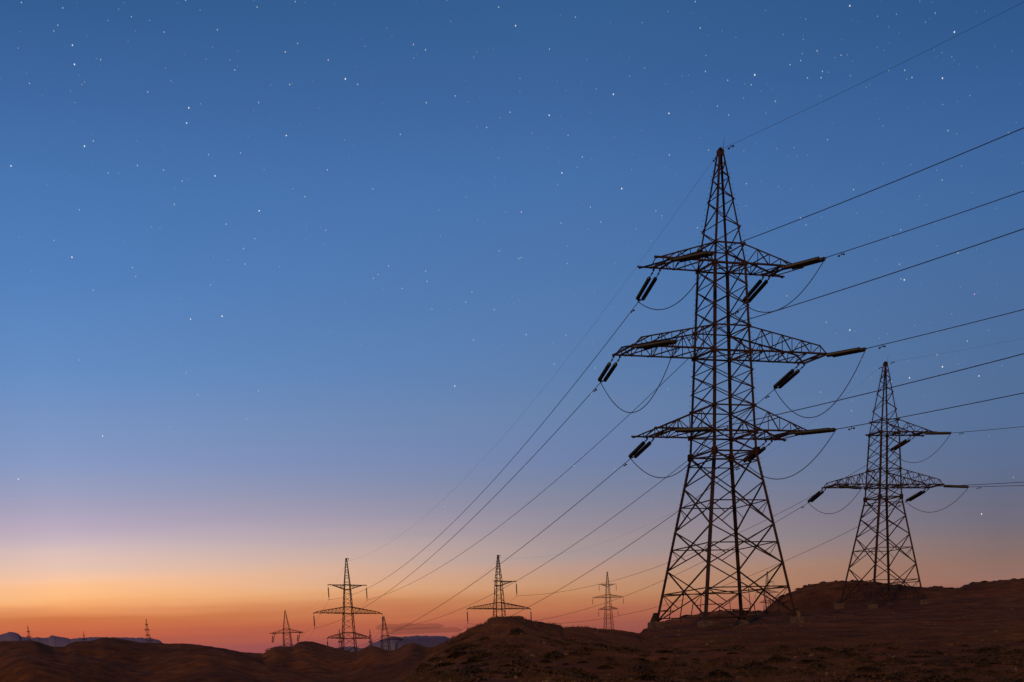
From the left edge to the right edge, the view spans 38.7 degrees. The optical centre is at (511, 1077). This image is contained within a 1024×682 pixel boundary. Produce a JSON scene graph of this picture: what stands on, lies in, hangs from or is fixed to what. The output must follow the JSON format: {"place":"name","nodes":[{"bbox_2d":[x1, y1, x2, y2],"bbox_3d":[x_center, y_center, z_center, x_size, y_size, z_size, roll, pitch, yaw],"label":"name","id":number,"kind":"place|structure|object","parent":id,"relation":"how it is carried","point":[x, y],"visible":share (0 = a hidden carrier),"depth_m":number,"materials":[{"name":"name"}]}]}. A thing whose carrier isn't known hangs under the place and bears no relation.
{"place":"outdoors","nodes":[
{"label":"outdoors","id":0,"kind":"place"},
{"bbox_2d":[0,632,161,646],"bbox_3d":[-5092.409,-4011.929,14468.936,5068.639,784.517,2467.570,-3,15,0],"label":"mountain","id":1,"kind":"structure","parent":0,"point":[54,641],"depth_m":14337.53,"materials":[{"name":"blue"}]},
{"bbox_2d":[342,635,450,651],"bbox_3d":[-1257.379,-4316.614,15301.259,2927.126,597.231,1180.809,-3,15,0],"label":"mountain","id":2,"kind":"structure","parent":0,"point":[426,641],"depth_m":14898.90,"materials":[{"name":"blue"}]},
{"bbox_2d":[0,579,1023,681],"bbox_3d":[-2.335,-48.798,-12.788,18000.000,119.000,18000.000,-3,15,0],"label":"ground","id":3,"kind":"structure","parent":0,"point":[109,660],"depth_m":178.33,"materials":[{"name":"soil"}]},
{"bbox_2d":[265,609,302,650],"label":"transmission tower","id":4,"kind":"structure","parent":3,"relation":"on","point":[290,639],"depth_m":615.71,"materials":[{"name":"metal"}]},
{"bbox_2d":[313,558,382,651],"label":"suspension tower","id":5,"kind":"structure","parent":3,"relation":"on","point":[344,606],"depth_m":346.41,"materials":[{"name":"metal"}]},
{"bbox_2d":[380,616,402,650],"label":"transmission tower","id":6,"kind":"structure","parent":3,"relation":"on","point":[389,639],"depth_m":578.79,"materials":[{"name":"metal"}]},
{"bbox_2d":[415,662,428,672],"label":"shrub","id":7,"kind":"object","parent":3,"relation":"on","point":[418,668],"visible":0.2,"depth_m":68.96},
{"bbox_2d":[435,662,454,666],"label":"shrub","id":8,"kind":"object","parent":3,"relation":"on","point":[445,664],"visible":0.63,"depth_m":62.52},
{"bbox_2d":[446,651,468,657],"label":"shrub","id":9,"kind":"object","parent":3,"relation":"on","point":[454,654],"visible":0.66,"depth_m":67.03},
{"bbox_2d":[455,644,481,649],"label":"shrub","id":10,"kind":"object","parent":3,"relation":"on","point":[465,647],"visible":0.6,"depth_m":74.92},
{"bbox_2d":[460,659,482,663],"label":"shrub","id":11,"kind":"object","parent":3,"relation":"on","point":[472,661],"visible":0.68,"depth_m":60.69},
{"bbox_2d":[459,662,484,672],"bbox_3d":[-1.396,-14.070,50.138,0.811,0.405,1.266,3,16,23],"label":"shrub","id":12,"kind":"object","parent":3,"relation":"on","point":[471,667],"visible":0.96,"depth_m":49.90,"materials":[{"name":"plant"}]},
{"bbox_2d":[467,649,486,653],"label":"shrub","id":13,"kind":"object","parent":3,"relation":"on","point":[477,651],"visible":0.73,"depth_m":66.76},
{"bbox_2d":[467,653,493,659],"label":"shrub","id":14,"kind":"object","parent":3,"relation":"on","point":[479,655],"visible":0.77,"depth_m":62.51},
{"bbox_2d":[467,555,530,616],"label":"suspension tower","id":15,"kind":"structure","parent":3,"relation":"on","point":[496,608],"depth_m":353.43,"materials":[{"name":"metal"}]},
{"bbox_2d":[502,671,525,677],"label":"shrub","id":16,"kind":"object","parent":3,"relation":"on","point":[511,674],"visible":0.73,"depth_m":47.76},
{"bbox_2d":[507,627,524,634],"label":"shrub","id":17,"kind":"object","parent":3,"relation":"on","point":[517,629],"visible":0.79,"depth_m":79.13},
{"bbox_2d":[514,662,527,668],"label":"shrub","id":18,"kind":"object","parent":3,"relation":"on","point":[520,664],"visible":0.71,"depth_m":54.40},
{"bbox_2d":[539,652,560,658],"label":"shrub","id":19,"kind":"object","parent":3,"relation":"on","point":[547,655],"visible":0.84,"depth_m":61.40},
{"bbox_2d":[546,650,565,657],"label":"shrub","id":20,"kind":"object","parent":3,"relation":"on","point":[558,652],"visible":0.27,"depth_m":67.15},
{"bbox_2d":[560,666,589,673],"bbox_3d":[2.277,-15.391,55.254,1.069,0.423,1.669,-15,19,-39],"label":"shrub","id":21,"kind":"object","parent":3,"relation":"on","point":[571,670],"visible":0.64,"depth_m":54.91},
{"bbox_2d":[567,651,583,654],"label":"shrub","id":22,"kind":"object","parent":3,"relation":"on","point":[574,652],"visible":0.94,"depth_m":71.84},
{"bbox_2d":[572,673,602,681],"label":"shrub","id":23,"kind":"object","parent":3,"relation":"on","point":[588,676],"visible":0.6,"depth_m":46.40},
{"bbox_2d":[592,643,606,647],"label":"shrub","id":24,"kind":"object","parent":3,"relation":"on","point":[600,645],"visible":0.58,"depth_m":78.91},
{"bbox_2d":[597,665,612,668],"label":"shrub","id":25,"kind":"object","parent":3,"relation":"on","point":[603,666],"visible":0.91,"depth_m":57.39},
{"bbox_2d":[593,572,621,628],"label":"suspension tower","id":26,"kind":"structure","parent":3,"relation":"on","point":[606,606],"depth_m":738.39,"materials":[{"name":"metal"}]},
{"bbox_2d":[609,646,640,650],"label":"shrub","id":27,"kind":"object","parent":3,"relation":"on","point":[623,647],"visible":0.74,"depth_m":78.06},
{"bbox_2d":[627,663,658,672],"bbox_3d":[5.111,-16.069,57.273,1.073,0.479,1.675,9,18,37],"label":"shrub","id":28,"kind":"object","parent":3,"relation":"on","point":[642,668],"visible":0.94,"depth_m":56.96,"materials":[{"name":"plant"}]},
{"bbox_2d":[630,673,668,680],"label":"shrub","id":29,"kind":"object","parent":3,"relation":"on","point":[647,677],"visible":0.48,"depth_m":49.50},
{"bbox_2d":[675,651,689,654],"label":"shrub","id":30,"kind":"object","parent":3,"relation":"on","point":[680,653],"visible":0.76,"depth_m":76.67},
{"bbox_2d":[686,676,707,681],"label":"shrub","id":31,"kind":"object","parent":3,"relation":"on","point":[694,678],"visible":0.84,"depth_m":47.42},
{"bbox_2d":[702,675,717,679],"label":"shrub","id":32,"kind":"object","parent":3,"relation":"on","point":[714,677],"visible":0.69,"depth_m":50.49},
{"bbox_2d":[406,608,1020,681],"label":"stones","id":33,"kind":"object","parent":3,"relation":"on","point":[812,654],"visible":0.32,"depth_m":71.70,"materials":[{"name":"stone"}]},
{"bbox_2d":[706,624,731,628],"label":"mound","id":34,"kind":"object","parent":3,"relation":"on","point":[717,626],"visible":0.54,"depth_m":121.21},
{"bbox_2d":[612,143,826,627],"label":"transmission tower","id":35,"kind":"structure","parent":3,"relation":"on","point":[704,621],"depth_m":126.32,"materials":[{"name":"metal"}]},
{"bbox_2d":[371,156,715,552],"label":"ground wire","id":36,"kind":"object","parent":35,"relation":"attached to","point":[577,345],"visible":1,"depth_m":159.11,"materials":[{"name":"metal"}]},
{"bbox_2d":[598,358,619,382],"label":"insulator string","id":37,"kind":"object","parent":35,"relation":"attached to","point":[609,373],"visible":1,"depth_m":126.92,"materials":[{"name":"ceramic"}]},
{"bbox_2d":[317,383,599,627],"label":"power line","id":38,"kind":"object","parent":37,"relation":"attached to","point":[490,500],"visible":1,"depth_m":169.12,"materials":[{"name":"metal"}]},
{"bbox_2d":[628,440,652,458],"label":"insulator string","id":39,"kind":"object","parent":35,"relation":"attached to","point":[639,449],"visible":1,"depth_m":129.45,"materials":[{"name":"ceramic"}]},
{"bbox_2d":[348,459,629,649],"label":"power line","id":40,"kind":"object","parent":39,"relation":"attached to","point":[516,551],"visible":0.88,"depth_m":167.41,"materials":[{"name":"metal"}]},
{"bbox_2d":[636,271,659,302],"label":"insulator string","id":41,"kind":"object","parent":35,"relation":"attached to","point":[648,290],"visible":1,"depth_m":126.28,"materials":[{"name":"ceramic"}]},
{"bbox_2d":[329,302,637,599],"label":"power line","id":42,"kind":"object","parent":41,"relation":"attached to","point":[527,441],"visible":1,"depth_m":162.99,"materials":[{"name":"metal"}]},
{"bbox_2d":[633,339,677,348],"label":"insulator string","id":43,"kind":"object","parent":35,"relation":"attached to","point":[656,344],"visible":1,"depth_m":118.63,"materials":[{"name":"ceramic"}]},
{"bbox_2d":[601,341,676,412],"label":"jumper cable","id":44,"kind":"object","parent":43,"relation":"hanging from","point":[654,393],"visible":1,"depth_m":122.34,"materials":[{"name":"metal"}]},
{"bbox_2d":[677,228,1023,340],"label":"power line","id":45,"kind":"object","parent":43,"relation":"attached to","point":[853,286],"visible":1,"depth_m":99.94,"materials":[{"name":"metal"}]},
{"bbox_2d":[671,427,712,432],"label":"insulator string","id":46,"kind":"object","parent":35,"relation":"attached to","point":[694,429],"visible":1,"depth_m":120.63,"materials":[{"name":"ceramic"}]},
{"bbox_2d":[631,429,712,477],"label":"jumper cable","id":47,"kind":"object","parent":46,"relation":"hanging from","point":[679,471],"visible":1,"depth_m":125.03,"materials":[{"name":"metal"}]},
{"bbox_2d":[713,353,1023,429],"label":"power line","id":48,"kind":"object","parent":46,"relation":"attached to","point":[869,392],"visible":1,"depth_m":103.98,"materials":[{"name":"metal"}]},
{"bbox_2d":[671,251,714,262],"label":"insulator string","id":49,"kind":"object","parent":35,"relation":"attached to","point":[692,256],"visible":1,"depth_m":118.69,"materials":[{"name":"ceramic"}]},
{"bbox_2d":[639,253,713,309],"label":"jumper cable","id":50,"kind":"object","parent":49,"relation":"hanging from","point":[685,295],"visible":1,"depth_m":121.90,"materials":[{"name":"metal"}]},
{"bbox_2d":[715,127,1023,251],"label":"power line","id":51,"kind":"object","parent":49,"relation":"attached to","point":[870,191],"visible":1,"depth_m":101.91,"materials":[{"name":"metal"}]},
{"bbox_2d":[742,278,768,303],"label":"insulator string","id":52,"kind":"object","parent":35,"relation":"attached to","point":[757,291],"visible":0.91,"depth_m":129.19,"materials":[{"name":"ceramic"}]},
{"bbox_2d":[369,305,742,599],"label":"power line","id":53,"kind":"object","parent":52,"relation":"attached to","point":[575,463],"visible":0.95,"depth_m":181.25,"materials":[{"name":"metal"}]},
{"bbox_2d":[743,442,771,461],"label":"insulator string","id":54,"kind":"object","parent":35,"relation":"attached to","point":[762,449],"visible":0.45,"depth_m":133.92,"materials":[{"name":"ceramic"}]},
{"bbox_2d":[512,462,743,615],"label":"power line","id":55,"kind":"object","parent":54,"relation":"attached to","point":[634,541],"visible":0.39,"depth_m":168.45,"materials":[{"name":"metal"}]},
{"bbox_2d":[773,366,803,389],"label":"insulator string","id":56,"kind":"object","parent":35,"relation":"attached to","point":[785,379],"visible":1,"depth_m":133.18,"materials":[{"name":"ceramic"}]},
{"bbox_2d":[383,390,773,628],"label":"power line","id":57,"kind":"object","parent":56,"relation":"attached to","point":[765,397],"visible":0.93,"depth_m":183.11,"materials":[{"name":"metal"}]},
{"bbox_2d":[782,256,825,269],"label":"insulator string","id":58,"kind":"object","parent":35,"relation":"attached to","point":[804,263],"visible":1,"depth_m":122.33,"materials":[{"name":"ceramic"}]},
{"bbox_2d":[743,258,825,312],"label":"jumper cable","id":59,"kind":"object","parent":58,"relation":"hanging from","point":[795,298],"visible":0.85,"depth_m":124.69,"materials":[{"name":"metal"}]},
{"bbox_2d":[826,191,1023,257],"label":"power line","id":60,"kind":"object","parent":58,"relation":"attached to","point":[921,226],"visible":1,"depth_m":111.81,"materials":[{"name":"metal"}]},
{"bbox_2d":[792,428,836,434],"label":"insulator string","id":61,"kind":"object","parent":35,"relation":"attached to","point":[813,431],"visible":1,"depth_m":125.43,"materials":[{"name":"ceramic"}]},
{"bbox_2d":[744,430,835,479],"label":"jumper cable","id":62,"kind":"object","parent":61,"relation":"hanging from","point":[800,470],"visible":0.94,"depth_m":128.99,"materials":[{"name":"metal"}]},
{"bbox_2d":[838,393,1022,429],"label":"power line","id":63,"kind":"object","parent":61,"relation":"attached to","point":[927,412],"visible":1,"depth_m":114.94,"materials":[{"name":"metal"}]},
{"bbox_2d":[822,347,866,357],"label":"insulator string","id":64,"kind":"object","parent":35,"relation":"attached to","point":[845,352],"visible":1,"depth_m":124.90,"materials":[{"name":"ceramic"}]},
{"bbox_2d":[775,349,865,417],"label":"jumper cable","id":65,"kind":"object","parent":64,"relation":"hanging from","point":[835,401],"visible":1,"depth_m":128.50,"materials":[{"name":"metal"}]},
{"bbox_2d":[867,309,1023,348],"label":"power line","id":66,"kind":"object","parent":64,"relation":"attached to","point":[941,330],"visible":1,"depth_m":116.16,"materials":[{"name":"metal"}]},
{"bbox_2d":[727,2,1022,149],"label":"ground wire","id":67,"kind":"object","parent":35,"relation":"attached to","point":[862,82],"visible":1,"depth_m":107.60,"materials":[{"name":"metal"}]},
{"bbox_2d":[705,669,733,678],"bbox_3d":[7.260,-14.133,51.245,1.321,0.458,0.786,-8,16,-19],"label":"shrub","id":68,"kind":"object","parent":3,"relation":"on","point":[721,673],"visible":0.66,"depth_m":51.08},
{"bbox_2d":[719,663,741,668],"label":"shrub","id":69,"kind":"object","parent":3,"relation":"on","point":[731,666],"visible":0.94,"depth_m":58.93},
{"bbox_2d":[728,644,745,649],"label":"shrub","id":70,"kind":"object","parent":3,"relation":"on","point":[737,646],"visible":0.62,"depth_m":77.55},
{"bbox_2d":[733,672,747,677],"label":"shrub","id":71,"kind":"object","parent":3,"relation":"on","point":[743,674],"visible":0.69,"depth_m":50.87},
{"bbox_2d":[744,660,766,669],"bbox_3d":[9.884,-16.648,59.045,1.079,0.541,1.684,3,16,21],"label":"shrub","id":72,"kind":"object","parent":3,"relation":"on","point":[754,663],"visible":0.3,"depth_m":58.78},
{"bbox_2d":[756,571,778,609],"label":"suspension tower","id":73,"kind":"structure","parent":3,"relation":"on","point":[770,602],"depth_m":885.82,"materials":[{"name":"metal"}]},
{"bbox_2d":[754,664,781,671],"bbox_3d":[9.651,-15.411,55.286,1.465,0.538,0.872,10,19,40],"label":"shrub","id":74,"kind":"object","parent":3,"relation":"on","point":[763,668],"visible":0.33,"depth_m":55.14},
{"bbox_2d":[761,656,793,663],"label":"shrub","id":75,"kind":"object","parent":3,"relation":"on","point":[779,658],"visible":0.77,"depth_m":66.59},
{"bbox_2d":[778,644,790,650],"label":"shrub","id":76,"kind":"object","parent":3,"relation":"on","point":[782,647],"visible":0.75,"depth_m":76.54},
{"bbox_2d":[796,610,801,622],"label":"marker post","id":77,"kind":"object","parent":3,"relation":"on","point":[799,619],"visible":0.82,"depth_m":125.55,"materials":[{"name":"concrete"}]},
{"bbox_2d":[795,659,816,663],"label":"shrub","id":78,"kind":"object","parent":3,"relation":"on","point":[807,661],"visible":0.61,"depth_m":63.98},
{"bbox_2d":[811,646,833,651],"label":"shrub","id":79,"kind":"object","parent":3,"relation":"on","point":[820,649],"visible":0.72,"depth_m":76.72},
{"bbox_2d":[838,649,853,652],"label":"shrub","id":80,"kind":"object","parent":3,"relation":"on","point":[846,650],"visible":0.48,"depth_m":75.06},
{"bbox_2d":[844,653,861,656],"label":"shrub","id":81,"kind":"object","parent":3,"relation":"on","point":[855,654],"visible":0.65,"depth_m":72.17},
{"bbox_2d":[854,665,882,672],"bbox_3d":[13.261,-15.271,54.656,1.481,0.353,0.898,-6,15,-13],"label":"shrub","id":82,"kind":"object","parent":3,"relation":"on","point":[869,669],"visible":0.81,"depth_m":54.46,"materials":[{"name":"plant"}]},
{"bbox_2d":[821,360,944,608],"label":"transmission tower","id":83,"kind":"structure","parent":3,"relation":"on","point":[839,604],"depth_m":200.20,"materials":[{"name":"metal"}]},
{"bbox_2d":[534,367,881,557],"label":"ground wire","id":84,"kind":"object","parent":83,"relation":"attached to","point":[716,487],"visible":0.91,"depth_m":253.40,"materials":[{"name":"metal"}]},
{"bbox_2d":[807,490,824,502],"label":"insulator string","id":85,"kind":"object","parent":83,"relation":"attached to","point":[814,497],"visible":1,"depth_m":201.66,"materials":[{"name":"ceramic"}]},
{"bbox_2d":[479,504,805,624],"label":"power line","id":86,"kind":"object","parent":85,"relation":"attached to","point":[680,572],"visible":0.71,"depth_m":243.85,"materials":[{"name":"metal"}]},
{"bbox_2d":[837,485,861,488],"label":"insulator string","id":87,"kind":"object","parent":83,"relation":"attached to","point":[849,486],"visible":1,"depth_m":194.15,"materials":[{"name":"ceramic"}]},
{"bbox_2d":[862,482,1021,489],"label":"power line","id":88,"kind":"object","parent":87,"relation":"attached to","point":[950,485],"visible":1,"depth_m":178.79,"materials":[{"name":"metal"}]},
{"bbox_2d":[891,437,913,449],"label":"insulator string","id":89,"kind":"object","parent":83,"relation":"attached to","point":[904,442],"visible":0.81,"depth_m":203.73,"materials":[{"name":"ceramic"}]},
{"bbox_2d":[521,451,889,595],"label":"power line","id":90,"kind":"object","parent":89,"relation":"attached to","point":[711,545],"visible":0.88,"depth_m":263.31,"materials":[{"name":"metal"}]},
{"bbox_2d":[905,490,927,501],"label":"insulator string","id":91,"kind":"object","parent":83,"relation":"attached to","point":[916,495],"visible":1,"depth_m":206.86,"materials":[{"name":"ceramic"}]},
{"bbox_2d":[555,502,904,623],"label":"power line","id":92,"kind":"object","parent":91,"relation":"attached to","point":[742,578],"visible":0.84,"depth_m":251.70,"materials":[{"name":"metal"}]},
{"bbox_2d":[923,432,950,434],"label":"insulator string","id":93,"kind":"object","parent":83,"relation":"attached to","point":[936,433],"visible":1,"depth_m":196.78,"materials":[{"name":"ceramic"}]},
{"bbox_2d":[891,434,950,462],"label":"jumper cable","id":94,"kind":"object","parent":93,"relation":"hanging from","point":[925,459],"visible":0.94,"depth_m":200.60,"materials":[{"name":"metal"}]},
{"bbox_2d":[954,426,1023,434],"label":"power line","id":95,"kind":"object","parent":93,"relation":"attached to","point":[983,430],"visible":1,"depth_m":190.42,"materials":[{"name":"metal"}]},
{"bbox_2d":[943,485,968,487],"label":"insulator string","id":96,"kind":"object","parent":83,"relation":"attached to","point":[962,486],"visible":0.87,"depth_m":198.65,"materials":[{"name":"ceramic"}]},
{"bbox_2d":[880,656,904,663],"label":"shrub","id":97,"kind":"object","parent":3,"relation":"on","point":[895,659],"visible":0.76,"depth_m":67.15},
{"bbox_2d":[885,677,903,680],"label":"shrub","id":98,"kind":"object","parent":3,"relation":"on","point":[891,678],"visible":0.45,"depth_m":46.49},
{"bbox_2d":[886,670,916,678],"bbox_3d":[12.739,-13.165,47.749,1.221,0.393,0.782,-9,16,-22],"label":"shrub","id":99,"kind":"object","parent":3,"relation":"on","point":[900,674],"visible":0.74,"depth_m":47.58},
{"bbox_2d":[912,669,935,673],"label":"shrub","id":100,"kind":"object","parent":3,"relation":"on","point":[926,671],"visible":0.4,"depth_m":51.12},
{"bbox_2d":[911,649,936,653],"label":"shrub","id":101,"kind":"object","parent":3,"relation":"on","point":[924,651],"visible":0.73,"depth_m":73.51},
{"bbox_2d":[921,661,936,665],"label":"shrub","id":102,"kind":"object","parent":3,"relation":"on","point":[929,663],"visible":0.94,"depth_m":58.88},
{"bbox_2d":[916,673,957,681],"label":"shrub","id":103,"kind":"object","parent":3,"relation":"on","point":[938,677],"visible":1,"depth_m":45.69,"materials":[{"name":"plant"}]},
{"bbox_2d":[954,667,970,672],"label":"shrub","id":104,"kind":"object","parent":3,"relation":"on","point":[964,669],"visible":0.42,"depth_m":54.24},
{"bbox_2d":[956,677,975,681],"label":"shrub","id":105,"kind":"object","parent":3,"relation":"on","point":[963,679],"visible":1,"depth_m":45.47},
{"bbox_2d":[974,647,995,653],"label":"shrub","id":106,"kind":"object","parent":3,"relation":"on","point":[985,649],"visible":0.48,"depth_m":74.09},
{"bbox_2d":[977,669,1002,675],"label":"shrub","id":107,"kind":"object","parent":3,"relation":"on","point":[993,672],"visible":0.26,"depth_m":52.01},
{"bbox_2d":[988,644,1005,649],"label":"shrub","id":108,"kind":"object","parent":3,"relation":"on","point":[997,647],"visible":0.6,"depth_m":75.38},
{"bbox_2d":[993,677,1023,681],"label":"shrub","id":109,"kind":"object","parent":3,"relation":"on","point":[1013,679],"visible":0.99,"depth_m":44.26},
{"bbox_2d":[1004,649,1023,654],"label":"shrub","id":110,"kind":"object","parent":3,"relation":"on","point":[1015,651],"visible":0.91,"depth_m":67.42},
{"bbox_2d":[0,0,1023,652],"label":"sky","id":111,"kind":"structure","parent":0,"point":[192,538],"materials":[{"name":"blue"}]},
{"bbox_2d":[3,0,1022,528],"bbox_3d":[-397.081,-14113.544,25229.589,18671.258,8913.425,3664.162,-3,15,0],"label":"stars","id":112,"kind":"object","parent":111,"relation":"in","point":[483,222],"visible":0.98,"depth_m":25136.53,"materials":[{"name":"white"}]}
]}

